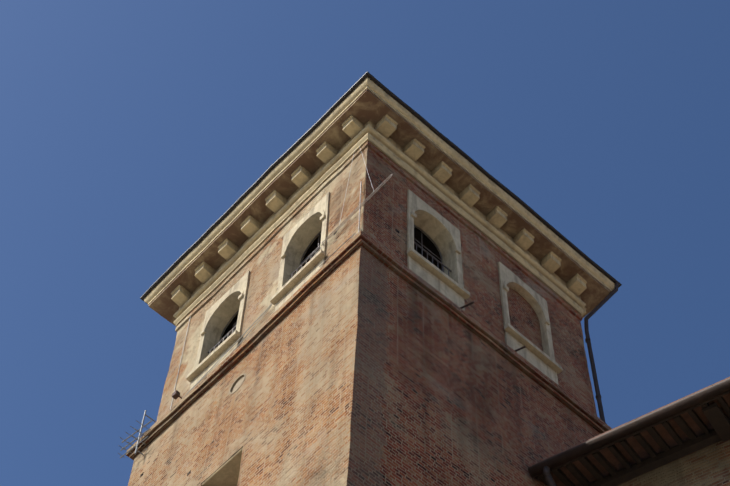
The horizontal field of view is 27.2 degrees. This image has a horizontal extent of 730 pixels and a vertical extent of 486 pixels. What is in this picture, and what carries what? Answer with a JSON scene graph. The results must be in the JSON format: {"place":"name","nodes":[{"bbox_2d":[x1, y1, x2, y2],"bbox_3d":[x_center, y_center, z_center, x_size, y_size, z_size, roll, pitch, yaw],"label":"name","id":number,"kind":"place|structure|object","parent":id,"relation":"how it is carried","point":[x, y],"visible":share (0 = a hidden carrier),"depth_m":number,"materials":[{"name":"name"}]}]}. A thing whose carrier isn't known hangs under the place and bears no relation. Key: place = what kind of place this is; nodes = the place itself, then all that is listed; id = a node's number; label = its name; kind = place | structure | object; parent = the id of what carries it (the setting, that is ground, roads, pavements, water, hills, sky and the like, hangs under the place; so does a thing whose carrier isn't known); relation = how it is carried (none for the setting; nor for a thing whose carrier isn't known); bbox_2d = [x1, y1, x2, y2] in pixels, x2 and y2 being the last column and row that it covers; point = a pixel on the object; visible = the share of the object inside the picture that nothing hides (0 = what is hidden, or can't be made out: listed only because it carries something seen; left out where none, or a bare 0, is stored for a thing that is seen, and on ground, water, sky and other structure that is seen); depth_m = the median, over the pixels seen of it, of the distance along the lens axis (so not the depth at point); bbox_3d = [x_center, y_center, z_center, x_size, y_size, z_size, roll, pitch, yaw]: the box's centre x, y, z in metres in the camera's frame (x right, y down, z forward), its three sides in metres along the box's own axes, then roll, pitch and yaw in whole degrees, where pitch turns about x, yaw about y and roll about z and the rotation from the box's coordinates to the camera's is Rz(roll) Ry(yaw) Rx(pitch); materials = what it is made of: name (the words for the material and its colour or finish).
{"place":"outdoors","nodes":[
{"label":"outdoors","id":0,"kind":"place"},
{"bbox_2d":[221,226,441,342],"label":"window openings","id":1,"kind":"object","parent":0,"point":[427,242],"depth_m":25.66,"materials":[{"name":"black"}]},
{"bbox_2d":[0,0,729,485],"label":"sky","id":2,"kind":"structure","parent":0,"point":[129,128],"materials":[{"name":"blue"}]},
{"bbox_2d":[140,71,621,302],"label":"tower roof","id":3,"kind":"structure","parent":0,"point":[316,125],"depth_m":26.22,"materials":[{"name":"black metal"}]},
{"bbox_2d":[528,377,729,485],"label":"wing","id":4,"kind":"structure","parent":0,"point":[684,441],"depth_m":20.22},
{"label":"ground","id":5,"kind":"structure","parent":0,"visible":0},
{"bbox_2d":[128,246,599,485],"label":"shaft walls","id":6,"kind":"structure","parent":5,"relation":"on","point":[360,366],"depth_m":20.44,"materials":[{"name":"brown brick"}]},
{"bbox_2d":[118,410,155,457],"bbox_3d":[-3.597,2.994,23.703,0.574,1.095,0.416,-5,-59,5],"label":"tv aerial","id":7,"kind":"object","parent":6,"relation":"attached to","point":[138,437],"visible":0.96,"depth_m":23.59,"materials":[{"name":"silver metal"}]},
{"bbox_2d":[202,447,242,485],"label":"window frame","id":8,"kind":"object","parent":6,"relation":"in","point":[227,473],"depth_m":20.51,"materials":[{"name":"beige stone"}]},
{"bbox_2d":[229,373,245,393],"bbox_3d":[-1.852,2.075,22.091,0.052,0.352,0.383,38,-65,-19],"label":"oculus rim","id":9,"kind":"object","parent":6,"relation":"attached to","point":[236,380],"visible":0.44,"depth_m":22.17,"materials":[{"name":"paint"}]},
{"bbox_2d":[232,376,244,392],"bbox_3d":[-1.736,2.167,22.142,0.305,0.382,0.378,38,-65,-19],"label":"round window","id":10,"kind":"structure","parent":6,"relation":"on","point":[237,384],"depth_m":22.14,"materials":[{"name":"paint"}]},
{"bbox_2d":[126,231,611,459],"bbox_3d":[0.140,3.120,23.693,5.540,0.528,5.543,38,-65,-19],"label":"string course","id":11,"kind":"object","parent":6,"relation":"on","point":[412,279],"visible":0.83,"depth_m":22.44,"materials":[{"name":"stone"}]},
{"bbox_2d":[157,147,596,420],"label":"belfry walls","id":12,"kind":"structure","parent":6,"relation":"on","point":[383,217],"depth_m":24.42,"materials":[{"name":"brown brick"}]},
{"bbox_2d":[172,390,181,399],"bbox_3d":[-2.880,2.438,23.631,0.293,0.080,0.101,38,-65,-19],"label":"flood light","id":13,"kind":"object","parent":12,"relation":"attached to","point":[175,394],"visible":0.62,"depth_m":23.57,"materials":[{"name":"metal"}]},
{"bbox_2d":[186,271,249,388],"bbox_3d":[-2.272,1.532,24.624,0.456,2.554,1.239,38,-65,-19],"label":"window","id":14,"kind":"structure","parent":12,"relation":"attached to","point":[225,308],"depth_m":25.08,"materials":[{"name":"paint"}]},
{"bbox_2d":[208,310,238,353],"bbox_3d":[-2.207,1.506,24.808,0.213,1.701,0.956,38,-65,-19],"label":"window railing","id":15,"kind":"object","parent":14,"relation":"attached to","point":[223,338],"depth_m":24.78,"materials":[{"name":"grey metal"}]},
{"bbox_2d":[170,146,373,408],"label":"aerial cables","id":16,"kind":"object","parent":12,"relation":"attached to","point":[266,310],"visible":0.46,"depth_m":23.62,"materials":[{"name":"grey plastic"}]},
{"bbox_2d":[269,192,329,311],"bbox_3d":[-0.894,0.257,23.823,0.440,2.559,1.219,38,-65,-19],"label":"window","id":17,"kind":"structure","parent":12,"relation":"attached to","point":[302,233],"depth_m":24.30,"materials":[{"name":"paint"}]},
{"bbox_2d":[290,230,321,276],"bbox_3d":[-0.823,0.224,24.006,0.211,1.709,0.933,38,-65,-19],"label":"window railing","id":18,"kind":"object","parent":17,"relation":"attached to","point":[308,258],"depth_m":24.02,"materials":[{"name":"grey metal"}]},
{"bbox_2d":[317,174,392,269],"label":"metal brackets","id":19,"kind":"object","parent":12,"relation":"attached to","point":[359,209],"visible":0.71,"depth_m":22.87,"materials":[{"name":"grey metal"}]},
{"bbox_2d":[175,141,581,331],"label":"molding","id":20,"kind":"structure","parent":12,"relation":"attached to","point":[448,209],"depth_m":25.53,"materials":[{"name":"beige stone"}]},
{"bbox_2d":[144,77,614,325],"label":"cornice","id":21,"kind":"structure","parent":12,"relation":"on","point":[433,181],"depth_m":25.98,"materials":[{"name":"beige stone"}]},
{"bbox_2d":[149,89,610,326],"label":"cornice soffit","id":22,"kind":"structure","parent":21,"relation":"attached to","point":[366,106],"depth_m":26.14,"materials":[{"name":"beige stone"}]},
{"bbox_2d":[407,189,469,310],"bbox_3d":[1.036,0.203,23.732,1.241,2.560,0.448,38,-65,-19],"label":"window","id":23,"kind":"structure","parent":12,"relation":"attached to","point":[440,231],"depth_m":24.01,"materials":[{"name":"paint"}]},
{"bbox_2d":[414,225,451,276],"bbox_3d":[0.972,0.174,23.915,0.960,1.704,0.214,38,-65,-19],"label":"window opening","id":24,"kind":"object","parent":23,"relation":"attached to","point":[433,257],"depth_m":23.88,"materials":[{"name":"black"}]},
{"bbox_2d":[460,301,525,351],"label":"wall pegs","id":25,"kind":"object","parent":12,"relation":"attached to","point":[468,304],"depth_m":22.86,"materials":[{"name":"metal"}]},
{"bbox_2d":[498,262,562,384],"bbox_3d":[2.562,1.395,24.402,1.226,2.552,0.435,38,-65,-19],"label":"window","id":26,"kind":"structure","parent":12,"relation":"attached to","point":[545,363],"depth_m":24.30,"materials":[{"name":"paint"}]},
{"bbox_2d":[507,288,542,350],"bbox_3d":[2.513,1.345,24.583,0.933,1.716,0.168,38,-65,-19],"label":"bricked-up window","id":27,"kind":"structure","parent":26,"relation":"in","point":[524,320],"depth_m":24.74,"materials":[{"name":"brown brick"}]},
{"bbox_2d":[584,282,617,422],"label":"downspout","id":28,"kind":"object","parent":12,"relation":"attached to","point":[588,341],"visible":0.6,"depth_m":25.51,"materials":[{"name":"grey metal"}]}
]}

